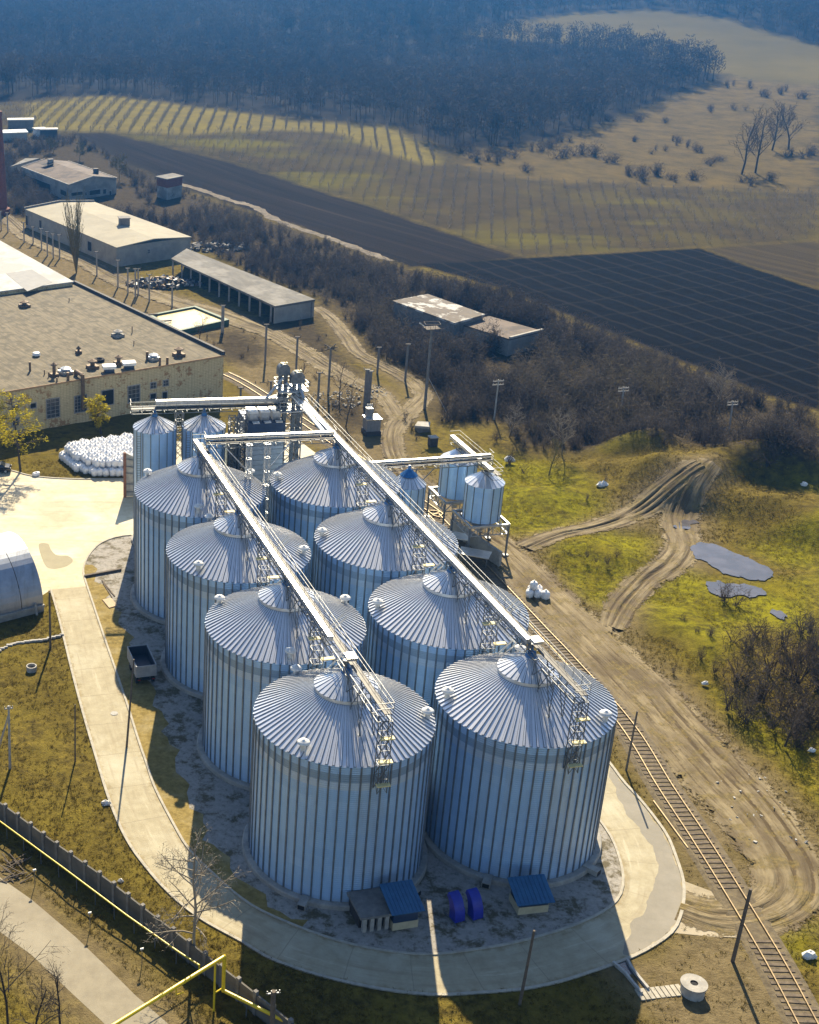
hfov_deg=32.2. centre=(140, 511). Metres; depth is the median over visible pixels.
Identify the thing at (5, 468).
parked car
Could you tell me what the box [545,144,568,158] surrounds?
shrub
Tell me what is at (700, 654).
shrub
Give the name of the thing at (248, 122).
vine row
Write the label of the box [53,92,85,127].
vine row
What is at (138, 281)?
concrete post
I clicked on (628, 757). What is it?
power pole
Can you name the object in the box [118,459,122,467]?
bulk bag
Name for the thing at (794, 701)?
shrub
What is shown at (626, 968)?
drain channel
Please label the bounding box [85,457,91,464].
bulk bag
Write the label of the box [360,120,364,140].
vine row
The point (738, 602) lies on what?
shrub
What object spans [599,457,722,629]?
dirt track
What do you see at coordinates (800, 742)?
shrub
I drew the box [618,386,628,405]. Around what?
utility pole
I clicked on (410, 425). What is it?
shrub
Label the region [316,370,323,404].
concrete post
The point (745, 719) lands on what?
shrub
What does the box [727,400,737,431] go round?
utility pole
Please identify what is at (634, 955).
kerb
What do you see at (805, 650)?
shrub
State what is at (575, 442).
shrub
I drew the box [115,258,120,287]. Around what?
concrete post
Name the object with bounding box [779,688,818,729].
shrub
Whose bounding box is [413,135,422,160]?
vine row
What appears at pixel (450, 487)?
hopper bin
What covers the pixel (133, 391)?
window
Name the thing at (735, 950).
power pole
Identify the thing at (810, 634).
shrub
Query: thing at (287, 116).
vine row
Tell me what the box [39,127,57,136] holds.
farm store
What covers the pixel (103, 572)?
timber beam
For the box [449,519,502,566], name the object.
loading wall
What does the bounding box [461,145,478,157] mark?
shrub
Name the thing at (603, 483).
plastic sack
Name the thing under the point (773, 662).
shrub
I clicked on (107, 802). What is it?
plastic sack
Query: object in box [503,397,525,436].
bare tree
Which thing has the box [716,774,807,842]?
crossing rubble
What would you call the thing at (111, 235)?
long store
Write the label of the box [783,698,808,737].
shrub
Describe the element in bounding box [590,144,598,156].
shrub
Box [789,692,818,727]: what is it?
shrub
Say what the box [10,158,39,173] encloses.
wing
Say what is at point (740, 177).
shrub
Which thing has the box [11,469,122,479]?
kerb
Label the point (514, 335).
overgrown ruin
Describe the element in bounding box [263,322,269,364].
concrete post
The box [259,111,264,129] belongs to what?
vine row
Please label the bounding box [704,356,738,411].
bare tree
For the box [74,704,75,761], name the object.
power pole
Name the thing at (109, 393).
window
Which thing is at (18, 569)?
barrel hangar
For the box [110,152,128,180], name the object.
bare tree
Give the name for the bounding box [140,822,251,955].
birch tree
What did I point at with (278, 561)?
roof conveyor
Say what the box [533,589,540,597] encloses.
bulk bag
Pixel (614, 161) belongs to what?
shrub
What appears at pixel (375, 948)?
kerb
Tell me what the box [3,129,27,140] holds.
farm shed
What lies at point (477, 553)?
loading canopy
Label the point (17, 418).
window
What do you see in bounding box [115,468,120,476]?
bulk bag
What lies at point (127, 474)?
loading bay wall
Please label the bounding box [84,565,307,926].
grass strip
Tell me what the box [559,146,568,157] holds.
shrub
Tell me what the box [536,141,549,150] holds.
shrub
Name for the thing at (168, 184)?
brick tower
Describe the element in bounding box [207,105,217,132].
vine row
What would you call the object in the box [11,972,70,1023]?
bare tree
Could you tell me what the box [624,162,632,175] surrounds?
shrub
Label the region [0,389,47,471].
deciduous tree
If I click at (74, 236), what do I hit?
poplar tree
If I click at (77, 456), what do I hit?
bulk bag
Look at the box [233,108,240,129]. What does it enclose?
vine row
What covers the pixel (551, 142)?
shrub
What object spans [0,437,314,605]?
concrete yard
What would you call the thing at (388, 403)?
dirt track
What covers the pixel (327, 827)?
grain silo
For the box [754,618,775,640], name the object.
shrub
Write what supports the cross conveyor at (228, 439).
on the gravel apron
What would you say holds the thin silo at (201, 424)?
on the ground at (746, 308)
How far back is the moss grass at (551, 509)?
186.83 m
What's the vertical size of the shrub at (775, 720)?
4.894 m
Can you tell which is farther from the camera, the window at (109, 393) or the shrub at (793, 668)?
the window at (109, 393)
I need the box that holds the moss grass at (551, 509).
[489,439,818,973]
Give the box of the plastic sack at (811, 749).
[807,747,815,751]
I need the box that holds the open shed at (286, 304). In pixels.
[171,249,314,323]
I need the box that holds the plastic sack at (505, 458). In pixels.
[504,456,515,461]
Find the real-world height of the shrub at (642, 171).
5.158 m
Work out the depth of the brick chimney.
385.64 m
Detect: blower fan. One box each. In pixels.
[444,890,466,925]
[465,887,484,923]
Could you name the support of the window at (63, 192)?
in the derelict hall
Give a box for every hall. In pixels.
[0,241,73,294]
[0,280,225,434]
[21,158,116,199]
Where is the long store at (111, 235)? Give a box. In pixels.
[24,200,191,266]
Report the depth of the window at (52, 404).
234.45 m
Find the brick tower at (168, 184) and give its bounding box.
[155,173,183,199]
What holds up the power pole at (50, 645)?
on the ground at (746, 308)
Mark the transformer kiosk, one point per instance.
(371, 426)
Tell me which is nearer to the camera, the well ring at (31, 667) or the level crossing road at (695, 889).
the level crossing road at (695, 889)
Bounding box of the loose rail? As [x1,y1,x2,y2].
[653,800,688,847]
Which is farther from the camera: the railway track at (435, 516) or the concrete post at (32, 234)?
the concrete post at (32, 234)
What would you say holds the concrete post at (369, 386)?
on the ground at (746, 308)
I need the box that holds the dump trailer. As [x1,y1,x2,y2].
[127,644,156,682]
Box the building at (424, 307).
[392,294,484,343]
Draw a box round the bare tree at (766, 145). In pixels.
[738,107,781,172]
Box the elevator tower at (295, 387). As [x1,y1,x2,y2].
[264,362,325,463]
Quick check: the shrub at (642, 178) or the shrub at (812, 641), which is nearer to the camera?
the shrub at (812, 641)
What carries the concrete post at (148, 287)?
on the ground at (746, 308)
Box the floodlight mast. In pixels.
[419,321,446,412]
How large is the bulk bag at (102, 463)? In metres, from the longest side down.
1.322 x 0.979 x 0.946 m
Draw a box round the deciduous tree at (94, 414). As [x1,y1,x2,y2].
[83,394,110,433]
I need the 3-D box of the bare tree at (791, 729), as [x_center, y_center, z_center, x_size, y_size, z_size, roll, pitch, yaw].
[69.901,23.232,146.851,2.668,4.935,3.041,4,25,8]
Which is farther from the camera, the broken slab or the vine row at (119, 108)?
the vine row at (119, 108)
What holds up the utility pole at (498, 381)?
on the ground at (746, 308)
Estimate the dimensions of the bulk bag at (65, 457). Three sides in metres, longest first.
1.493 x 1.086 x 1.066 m
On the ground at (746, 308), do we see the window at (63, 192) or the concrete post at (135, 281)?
the concrete post at (135, 281)
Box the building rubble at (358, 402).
[305,392,360,409]
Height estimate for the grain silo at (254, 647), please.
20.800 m
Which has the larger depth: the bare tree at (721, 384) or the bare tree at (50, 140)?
the bare tree at (50, 140)
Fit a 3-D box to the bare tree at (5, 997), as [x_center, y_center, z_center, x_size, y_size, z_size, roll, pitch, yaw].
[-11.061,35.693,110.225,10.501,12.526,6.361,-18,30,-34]
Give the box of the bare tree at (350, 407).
[332,376,362,426]
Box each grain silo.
[130,453,265,624]
[160,509,310,698]
[197,579,365,790]
[242,662,435,910]
[268,443,400,588]
[311,498,457,624]
[363,566,528,708]
[424,644,617,888]
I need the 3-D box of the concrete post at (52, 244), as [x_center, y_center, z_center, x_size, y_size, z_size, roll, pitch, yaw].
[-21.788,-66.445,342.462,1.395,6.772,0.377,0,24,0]
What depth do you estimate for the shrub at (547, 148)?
482.75 m
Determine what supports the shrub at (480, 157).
on the ground at (746, 308)
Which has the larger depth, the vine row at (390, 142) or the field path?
the vine row at (390, 142)
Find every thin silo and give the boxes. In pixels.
[131,410,176,544]
[182,408,225,464]
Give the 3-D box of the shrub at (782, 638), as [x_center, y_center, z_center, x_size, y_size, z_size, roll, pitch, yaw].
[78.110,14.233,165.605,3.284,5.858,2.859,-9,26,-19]
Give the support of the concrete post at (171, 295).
on the ground at (746, 308)
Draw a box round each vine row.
[28,97,47,112]
[34,94,59,120]
[41,93,73,124]
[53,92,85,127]
[64,90,99,129]
[78,91,111,130]
[89,93,120,129]
[104,92,131,129]
[114,95,141,128]
[129,95,151,128]
[142,98,162,129]
[154,98,173,130]
[167,99,184,129]
[180,101,195,133]
[192,104,206,131]
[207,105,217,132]
[219,107,228,130]
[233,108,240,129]
[246,109,252,127]
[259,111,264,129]
[284,113,288,129]
[347,118,350,134]
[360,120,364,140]
[373,121,377,146]
[385,122,392,150]
[398,126,406,157]
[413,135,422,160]
[429,141,435,161]
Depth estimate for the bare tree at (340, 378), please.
245.79 m
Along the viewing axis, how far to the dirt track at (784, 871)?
144.44 m
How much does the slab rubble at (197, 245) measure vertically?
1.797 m
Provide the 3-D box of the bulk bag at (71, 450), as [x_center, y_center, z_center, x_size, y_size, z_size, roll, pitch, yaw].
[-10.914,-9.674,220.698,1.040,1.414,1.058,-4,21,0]
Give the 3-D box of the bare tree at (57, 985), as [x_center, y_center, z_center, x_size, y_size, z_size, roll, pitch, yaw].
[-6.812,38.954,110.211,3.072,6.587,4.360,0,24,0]
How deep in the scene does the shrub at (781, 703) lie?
153.81 m
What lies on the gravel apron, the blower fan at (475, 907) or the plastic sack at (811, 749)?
the blower fan at (475, 907)
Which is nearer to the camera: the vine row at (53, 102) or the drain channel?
the drain channel
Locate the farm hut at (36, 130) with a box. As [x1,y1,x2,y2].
[32,127,47,136]
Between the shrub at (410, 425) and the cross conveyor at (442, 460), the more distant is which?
the shrub at (410, 425)
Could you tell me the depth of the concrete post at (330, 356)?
248.76 m
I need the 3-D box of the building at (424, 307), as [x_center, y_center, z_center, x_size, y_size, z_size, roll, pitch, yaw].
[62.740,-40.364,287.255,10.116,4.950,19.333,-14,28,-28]
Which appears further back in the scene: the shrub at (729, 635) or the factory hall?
the factory hall
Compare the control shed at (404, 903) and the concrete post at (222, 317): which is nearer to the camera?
the control shed at (404, 903)
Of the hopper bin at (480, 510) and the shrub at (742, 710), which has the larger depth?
the hopper bin at (480, 510)
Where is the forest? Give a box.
[0,0,818,147]
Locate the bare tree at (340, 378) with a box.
[328,360,358,402]
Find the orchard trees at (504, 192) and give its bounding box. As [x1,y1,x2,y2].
[0,95,816,230]
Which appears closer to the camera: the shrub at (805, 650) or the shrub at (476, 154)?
the shrub at (805, 650)
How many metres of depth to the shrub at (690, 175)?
446.73 m
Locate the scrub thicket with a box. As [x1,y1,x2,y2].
[4,132,818,470]
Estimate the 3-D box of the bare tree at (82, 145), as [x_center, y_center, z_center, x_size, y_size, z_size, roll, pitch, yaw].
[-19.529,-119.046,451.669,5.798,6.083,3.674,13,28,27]
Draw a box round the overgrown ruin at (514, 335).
[463,316,542,355]
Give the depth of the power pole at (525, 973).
112.28 m
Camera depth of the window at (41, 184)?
417.44 m
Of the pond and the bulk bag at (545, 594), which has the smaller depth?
the bulk bag at (545, 594)
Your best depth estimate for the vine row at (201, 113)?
511.54 m
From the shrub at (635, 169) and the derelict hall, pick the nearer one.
the derelict hall
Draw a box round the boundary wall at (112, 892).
[0,802,293,1023]
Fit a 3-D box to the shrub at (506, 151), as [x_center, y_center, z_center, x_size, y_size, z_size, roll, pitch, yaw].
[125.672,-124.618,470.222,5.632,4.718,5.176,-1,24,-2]
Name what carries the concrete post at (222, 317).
on the ground at (746, 308)
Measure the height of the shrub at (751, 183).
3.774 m
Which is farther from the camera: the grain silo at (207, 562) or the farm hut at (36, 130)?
the farm hut at (36, 130)
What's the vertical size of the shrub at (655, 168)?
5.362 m
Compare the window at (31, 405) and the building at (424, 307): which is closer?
the window at (31, 405)
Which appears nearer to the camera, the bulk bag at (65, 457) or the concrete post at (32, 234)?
the bulk bag at (65, 457)
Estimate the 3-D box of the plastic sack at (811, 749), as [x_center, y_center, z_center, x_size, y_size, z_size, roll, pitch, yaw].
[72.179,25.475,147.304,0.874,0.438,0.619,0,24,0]
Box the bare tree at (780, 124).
[767,100,789,149]
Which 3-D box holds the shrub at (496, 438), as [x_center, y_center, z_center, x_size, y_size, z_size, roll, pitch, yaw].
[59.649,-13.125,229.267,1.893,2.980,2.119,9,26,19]
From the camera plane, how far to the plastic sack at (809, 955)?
118.63 m
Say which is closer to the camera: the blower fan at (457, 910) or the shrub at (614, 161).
the blower fan at (457, 910)
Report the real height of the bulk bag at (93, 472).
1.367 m
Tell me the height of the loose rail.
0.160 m
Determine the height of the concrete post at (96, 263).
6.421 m
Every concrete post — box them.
[0,210,2,230]
[21,222,25,242]
[30,226,34,242]
[38,227,43,249]
[44,230,47,255]
[50,233,54,258]
[56,233,61,258]
[94,251,98,274]
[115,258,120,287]
[125,266,130,293]
[132,267,137,296]
[135,267,140,294]
[146,273,151,301]
[169,285,174,306]
[220,304,225,332]
[237,385,244,396]
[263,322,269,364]
[294,335,300,369]
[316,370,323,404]
[325,344,337,394]
[363,367,371,406]
[367,369,374,402]
[376,345,382,373]
[404,342,411,380]
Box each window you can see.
[12,417,19,426]
[25,175,50,192]
[29,402,36,408]
[46,397,59,418]
[60,189,66,196]
[71,191,82,196]
[74,394,87,413]
[87,240,91,251]
[89,189,100,195]
[101,388,113,404]
[127,384,139,403]
[150,381,156,388]
[150,392,156,399]
[162,379,168,386]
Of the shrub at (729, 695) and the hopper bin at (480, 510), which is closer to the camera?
the shrub at (729, 695)
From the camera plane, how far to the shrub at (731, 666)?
159.42 m
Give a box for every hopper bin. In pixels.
[424,448,482,532]
[450,470,509,559]
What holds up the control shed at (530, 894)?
on the gravel apron
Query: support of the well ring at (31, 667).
on the ground at (746, 308)
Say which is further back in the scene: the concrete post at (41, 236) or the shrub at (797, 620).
the concrete post at (41, 236)
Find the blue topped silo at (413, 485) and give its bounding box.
[397,465,425,515]
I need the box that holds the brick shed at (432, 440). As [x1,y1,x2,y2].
[427,435,438,446]
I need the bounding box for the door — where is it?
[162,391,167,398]
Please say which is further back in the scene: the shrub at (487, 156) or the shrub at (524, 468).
the shrub at (487, 156)
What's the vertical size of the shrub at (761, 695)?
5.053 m
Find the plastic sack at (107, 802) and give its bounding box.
[101,800,110,805]
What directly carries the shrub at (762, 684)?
on the ground at (746, 308)
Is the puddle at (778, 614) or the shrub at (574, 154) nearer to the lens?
the puddle at (778, 614)
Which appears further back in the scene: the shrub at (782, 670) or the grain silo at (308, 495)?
the grain silo at (308, 495)
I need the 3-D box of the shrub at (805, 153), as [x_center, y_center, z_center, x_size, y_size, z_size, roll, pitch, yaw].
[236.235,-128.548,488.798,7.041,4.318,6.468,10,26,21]
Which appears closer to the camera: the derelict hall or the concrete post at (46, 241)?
the concrete post at (46, 241)
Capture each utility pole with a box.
[493,379,503,419]
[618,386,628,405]
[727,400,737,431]
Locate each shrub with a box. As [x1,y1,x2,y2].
[340,306,349,319]
[403,410,409,420]
[407,418,415,429]
[454,142,470,151]
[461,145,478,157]
[469,147,488,161]
[470,145,480,159]
[482,147,495,159]
[491,428,501,441]
[492,147,501,162]
[496,148,505,160]
[500,144,512,155]
[506,449,514,464]
[507,146,525,157]
[516,460,532,473]
[521,163,534,172]
[535,140,550,150]
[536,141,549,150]
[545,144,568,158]
[546,138,558,147]
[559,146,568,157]
[567,144,587,155]
[567,432,583,448]
[576,142,588,154]
[587,139,603,154]
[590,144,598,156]
[600,150,618,162]
[604,551,613,565]
[606,152,622,162]
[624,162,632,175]
[629,162,640,174]
[635,164,649,178]
[639,166,650,182]
[643,161,670,174]
[654,162,661,175]
[672,172,677,181]
[681,168,699,179]
[685,169,707,180]
[696,645,706,660]
[706,625,715,637]
[706,656,721,674]
[714,639,771,689]
[715,577,735,601]
[719,668,743,711]
[720,618,753,647]
[721,580,752,610]
[723,693,760,724]
[729,687,773,727]
[730,652,791,709]
[731,653,770,688]
[735,603,778,637]
[736,625,771,655]
[737,172,747,181]
[739,619,761,654]
[745,175,758,185]
[749,663,774,705]
[749,689,797,734]
[752,625,799,678]
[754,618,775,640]
[754,657,815,722]
[766,171,776,181]
[772,680,814,725]
[773,609,801,651]
[774,626,818,688]
[775,657,818,727]
[776,644,799,677]
[779,145,793,156]
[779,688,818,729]
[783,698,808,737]
[783,717,815,751]
[785,601,818,633]
[787,709,816,740]
[788,632,814,663]
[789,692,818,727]
[792,612,818,654]
[797,147,812,157]
[801,613,817,634]
[802,626,818,655]
[803,650,818,688]
[806,656,818,692]
[807,699,818,729]
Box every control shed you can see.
[379,879,424,930]
[507,874,554,914]
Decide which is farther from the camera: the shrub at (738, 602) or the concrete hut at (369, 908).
the shrub at (738, 602)
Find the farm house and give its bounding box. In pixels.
[7,118,33,129]
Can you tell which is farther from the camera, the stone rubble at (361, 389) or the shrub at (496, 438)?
the stone rubble at (361, 389)
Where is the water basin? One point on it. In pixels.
(185, 319)
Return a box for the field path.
[182,183,392,260]
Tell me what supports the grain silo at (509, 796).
on the ground at (746, 308)
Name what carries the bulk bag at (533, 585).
on the bulk bag at (529, 593)
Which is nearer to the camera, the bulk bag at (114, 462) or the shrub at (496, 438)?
the bulk bag at (114, 462)
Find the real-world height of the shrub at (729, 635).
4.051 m
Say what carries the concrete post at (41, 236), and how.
on the ground at (746, 308)
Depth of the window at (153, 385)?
242.19 m
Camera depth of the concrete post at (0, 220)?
371.06 m
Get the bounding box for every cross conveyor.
[130,394,289,457]
[204,426,336,522]
[369,449,493,479]
[449,430,503,480]
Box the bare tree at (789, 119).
[774,101,809,148]
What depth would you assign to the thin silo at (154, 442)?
186.92 m
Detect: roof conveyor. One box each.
[193,434,394,793]
[298,393,591,773]
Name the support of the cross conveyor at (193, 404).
attached to the thin silo at (154, 442)
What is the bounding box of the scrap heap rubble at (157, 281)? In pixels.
[125,274,202,288]
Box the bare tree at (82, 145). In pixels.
[73,141,88,159]
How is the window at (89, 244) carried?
in the long store at (111, 235)
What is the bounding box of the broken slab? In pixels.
[415,421,429,432]
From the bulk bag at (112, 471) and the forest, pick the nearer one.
the bulk bag at (112, 471)
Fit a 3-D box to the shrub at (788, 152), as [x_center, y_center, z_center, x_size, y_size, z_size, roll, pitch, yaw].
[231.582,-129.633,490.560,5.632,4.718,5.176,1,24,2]
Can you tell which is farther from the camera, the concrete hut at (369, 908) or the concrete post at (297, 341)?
the concrete post at (297, 341)
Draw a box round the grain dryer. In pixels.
[225,406,284,521]
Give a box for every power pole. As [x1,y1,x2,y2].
[0,705,12,769]
[49,592,51,647]
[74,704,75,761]
[126,659,134,747]
[266,989,279,1023]
[518,930,534,1005]
[625,711,637,770]
[731,888,752,962]
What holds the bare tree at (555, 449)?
on the ground at (746, 308)
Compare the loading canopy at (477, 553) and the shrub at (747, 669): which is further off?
the loading canopy at (477, 553)
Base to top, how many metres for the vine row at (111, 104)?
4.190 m
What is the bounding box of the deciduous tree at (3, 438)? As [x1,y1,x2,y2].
[0,419,10,445]
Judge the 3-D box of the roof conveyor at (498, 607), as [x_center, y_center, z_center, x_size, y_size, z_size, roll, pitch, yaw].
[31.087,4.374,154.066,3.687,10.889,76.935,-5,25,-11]
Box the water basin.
[148,306,228,333]
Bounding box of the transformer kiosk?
[361,404,382,436]
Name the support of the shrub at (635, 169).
on the ground at (746, 308)
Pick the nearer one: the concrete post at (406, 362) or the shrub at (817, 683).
the shrub at (817, 683)
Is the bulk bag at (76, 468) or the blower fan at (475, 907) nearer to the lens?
the blower fan at (475, 907)
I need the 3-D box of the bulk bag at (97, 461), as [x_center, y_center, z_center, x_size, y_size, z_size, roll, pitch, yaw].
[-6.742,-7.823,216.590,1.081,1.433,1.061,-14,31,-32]
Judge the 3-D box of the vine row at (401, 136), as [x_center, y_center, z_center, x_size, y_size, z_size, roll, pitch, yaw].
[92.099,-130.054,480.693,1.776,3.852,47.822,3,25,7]
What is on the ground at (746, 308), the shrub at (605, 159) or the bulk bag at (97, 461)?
the shrub at (605, 159)
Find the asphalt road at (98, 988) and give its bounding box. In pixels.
[0,878,167,1023]
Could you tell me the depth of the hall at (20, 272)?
293.71 m
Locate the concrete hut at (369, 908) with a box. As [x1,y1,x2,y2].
[347,887,391,932]
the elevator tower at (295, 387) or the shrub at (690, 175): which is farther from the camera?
the shrub at (690, 175)
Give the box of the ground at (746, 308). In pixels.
[0,0,818,1023]
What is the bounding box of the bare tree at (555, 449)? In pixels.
[543,437,565,475]
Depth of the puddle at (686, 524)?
199.93 m
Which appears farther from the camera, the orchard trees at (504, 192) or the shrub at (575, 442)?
the orchard trees at (504, 192)
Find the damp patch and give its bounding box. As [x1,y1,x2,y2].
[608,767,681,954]
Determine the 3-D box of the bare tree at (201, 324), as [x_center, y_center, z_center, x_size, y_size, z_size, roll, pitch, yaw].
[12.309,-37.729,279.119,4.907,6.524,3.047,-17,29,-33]
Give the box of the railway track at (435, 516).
[223,372,818,1023]
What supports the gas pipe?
on the ground at (746, 308)
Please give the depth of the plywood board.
177.79 m
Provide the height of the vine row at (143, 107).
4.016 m
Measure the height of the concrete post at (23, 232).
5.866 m
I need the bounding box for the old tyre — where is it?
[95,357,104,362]
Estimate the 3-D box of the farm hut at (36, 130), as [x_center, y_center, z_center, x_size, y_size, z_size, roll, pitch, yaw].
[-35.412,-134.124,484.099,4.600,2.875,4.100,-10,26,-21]
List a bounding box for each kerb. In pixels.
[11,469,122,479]
[50,589,685,995]
[82,534,624,954]
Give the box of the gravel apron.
[85,535,621,952]
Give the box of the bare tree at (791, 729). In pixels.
[779,707,808,746]
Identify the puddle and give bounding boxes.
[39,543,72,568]
[673,520,698,528]
[706,580,765,596]
[770,609,786,618]
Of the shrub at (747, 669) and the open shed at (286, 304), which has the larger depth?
the open shed at (286, 304)
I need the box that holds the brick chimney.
[0,111,9,215]
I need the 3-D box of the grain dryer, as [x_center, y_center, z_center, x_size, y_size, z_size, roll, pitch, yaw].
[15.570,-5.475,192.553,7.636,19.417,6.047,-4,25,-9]
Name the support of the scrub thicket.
on the ground at (746, 308)
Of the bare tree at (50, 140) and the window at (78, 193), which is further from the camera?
the bare tree at (50, 140)
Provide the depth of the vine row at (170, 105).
515.99 m
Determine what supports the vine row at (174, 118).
on the ground at (746, 308)
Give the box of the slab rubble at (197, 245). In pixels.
[190,241,249,252]
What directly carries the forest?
on the ground at (746, 308)
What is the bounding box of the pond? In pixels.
[690,542,773,580]
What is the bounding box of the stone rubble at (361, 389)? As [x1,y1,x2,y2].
[335,384,386,398]
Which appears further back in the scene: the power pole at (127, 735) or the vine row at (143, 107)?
the vine row at (143, 107)
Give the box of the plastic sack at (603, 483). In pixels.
[596,480,608,486]
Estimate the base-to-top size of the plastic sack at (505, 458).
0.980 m
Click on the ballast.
(739, 900)
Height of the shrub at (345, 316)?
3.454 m
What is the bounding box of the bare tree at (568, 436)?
[544,408,577,454]
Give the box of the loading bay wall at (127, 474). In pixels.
[123,452,132,497]
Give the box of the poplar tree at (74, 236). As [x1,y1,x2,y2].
[61,187,84,272]
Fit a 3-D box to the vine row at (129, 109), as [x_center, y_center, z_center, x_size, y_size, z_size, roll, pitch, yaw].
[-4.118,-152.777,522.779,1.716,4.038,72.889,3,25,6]
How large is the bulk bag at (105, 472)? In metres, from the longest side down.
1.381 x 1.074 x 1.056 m
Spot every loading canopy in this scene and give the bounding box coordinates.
[451,531,471,546]
[458,546,491,567]
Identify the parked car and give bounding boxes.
[0,461,11,473]
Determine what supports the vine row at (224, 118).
on the ground at (746, 308)
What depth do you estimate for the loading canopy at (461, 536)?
191.49 m
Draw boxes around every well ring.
[26,663,36,672]
[680,973,707,1001]
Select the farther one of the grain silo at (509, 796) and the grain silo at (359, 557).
the grain silo at (359, 557)
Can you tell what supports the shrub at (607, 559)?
on the ground at (746, 308)
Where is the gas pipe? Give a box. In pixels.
[0,821,199,978]
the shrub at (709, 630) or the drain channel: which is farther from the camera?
the shrub at (709, 630)
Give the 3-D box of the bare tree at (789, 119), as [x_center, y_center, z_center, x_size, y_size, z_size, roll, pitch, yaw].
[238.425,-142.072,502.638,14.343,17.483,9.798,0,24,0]
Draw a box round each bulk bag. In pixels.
[32,471,39,475]
[63,454,69,462]
[65,457,71,464]
[69,448,74,456]
[73,463,79,471]
[74,452,80,460]
[79,463,85,471]
[82,466,88,473]
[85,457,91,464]
[91,468,96,476]
[94,458,100,466]
[97,467,102,475]
[100,459,105,466]
[103,468,108,476]
[105,459,111,466]
[109,467,114,475]
[111,458,117,466]
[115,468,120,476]
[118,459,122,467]
[525,588,533,597]
[529,580,537,589]
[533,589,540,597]
[541,589,549,599]
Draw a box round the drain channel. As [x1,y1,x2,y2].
[612,958,649,993]
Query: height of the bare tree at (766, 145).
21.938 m
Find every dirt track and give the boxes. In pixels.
[1,214,408,420]
[314,307,465,521]
[459,521,818,937]
[514,459,711,550]
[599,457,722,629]
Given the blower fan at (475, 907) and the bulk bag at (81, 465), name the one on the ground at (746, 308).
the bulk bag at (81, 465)
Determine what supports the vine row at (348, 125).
on the ground at (746, 308)
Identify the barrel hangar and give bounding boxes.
[0,531,44,622]
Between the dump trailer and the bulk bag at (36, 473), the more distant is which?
the bulk bag at (36, 473)
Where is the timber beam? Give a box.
[84,568,121,576]
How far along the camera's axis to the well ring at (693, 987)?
114.33 m
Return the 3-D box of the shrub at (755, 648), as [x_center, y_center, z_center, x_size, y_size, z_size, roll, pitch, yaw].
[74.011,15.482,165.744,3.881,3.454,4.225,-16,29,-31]
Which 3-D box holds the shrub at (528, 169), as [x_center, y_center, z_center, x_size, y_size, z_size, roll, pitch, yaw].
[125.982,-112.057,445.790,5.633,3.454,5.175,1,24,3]
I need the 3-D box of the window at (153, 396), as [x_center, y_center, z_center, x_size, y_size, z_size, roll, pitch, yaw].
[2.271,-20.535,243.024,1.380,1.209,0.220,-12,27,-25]
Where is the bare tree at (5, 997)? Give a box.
[0,901,70,1023]
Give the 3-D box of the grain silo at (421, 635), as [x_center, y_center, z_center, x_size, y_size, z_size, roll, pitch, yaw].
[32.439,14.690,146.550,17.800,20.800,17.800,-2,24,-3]
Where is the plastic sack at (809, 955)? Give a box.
[802,950,817,959]
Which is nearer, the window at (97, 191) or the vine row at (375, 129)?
the window at (97, 191)
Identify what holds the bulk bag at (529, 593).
on the dirt track at (784, 871)
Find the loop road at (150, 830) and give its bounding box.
[52,586,681,992]
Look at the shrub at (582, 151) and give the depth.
479.30 m
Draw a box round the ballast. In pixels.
[223,372,818,1023]
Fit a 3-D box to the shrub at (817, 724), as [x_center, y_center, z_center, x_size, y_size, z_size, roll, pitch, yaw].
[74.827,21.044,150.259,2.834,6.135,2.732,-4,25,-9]
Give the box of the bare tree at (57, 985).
[37,957,71,1023]
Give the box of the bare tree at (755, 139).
[730,104,768,174]
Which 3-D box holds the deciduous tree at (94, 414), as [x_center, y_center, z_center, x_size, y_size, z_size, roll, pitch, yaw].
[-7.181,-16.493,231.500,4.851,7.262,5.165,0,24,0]
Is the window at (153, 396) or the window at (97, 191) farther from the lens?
the window at (97, 191)
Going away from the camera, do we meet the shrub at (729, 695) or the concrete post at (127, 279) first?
the shrub at (729, 695)
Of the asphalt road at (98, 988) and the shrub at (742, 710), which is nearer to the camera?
the asphalt road at (98, 988)
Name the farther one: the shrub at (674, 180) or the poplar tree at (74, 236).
the shrub at (674, 180)
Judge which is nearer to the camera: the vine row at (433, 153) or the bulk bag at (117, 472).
the bulk bag at (117, 472)
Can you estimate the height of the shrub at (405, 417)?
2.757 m
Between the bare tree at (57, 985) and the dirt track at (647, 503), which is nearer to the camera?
the bare tree at (57, 985)
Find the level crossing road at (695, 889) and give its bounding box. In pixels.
[674,882,736,936]
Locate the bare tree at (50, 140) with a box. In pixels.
[45,136,58,152]
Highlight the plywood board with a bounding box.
[102,598,116,607]
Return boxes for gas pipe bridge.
[112,954,282,1023]
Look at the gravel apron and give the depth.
128.37 m
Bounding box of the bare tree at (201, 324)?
[193,313,209,338]
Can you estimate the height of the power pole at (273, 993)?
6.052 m
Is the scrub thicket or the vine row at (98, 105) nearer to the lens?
the scrub thicket

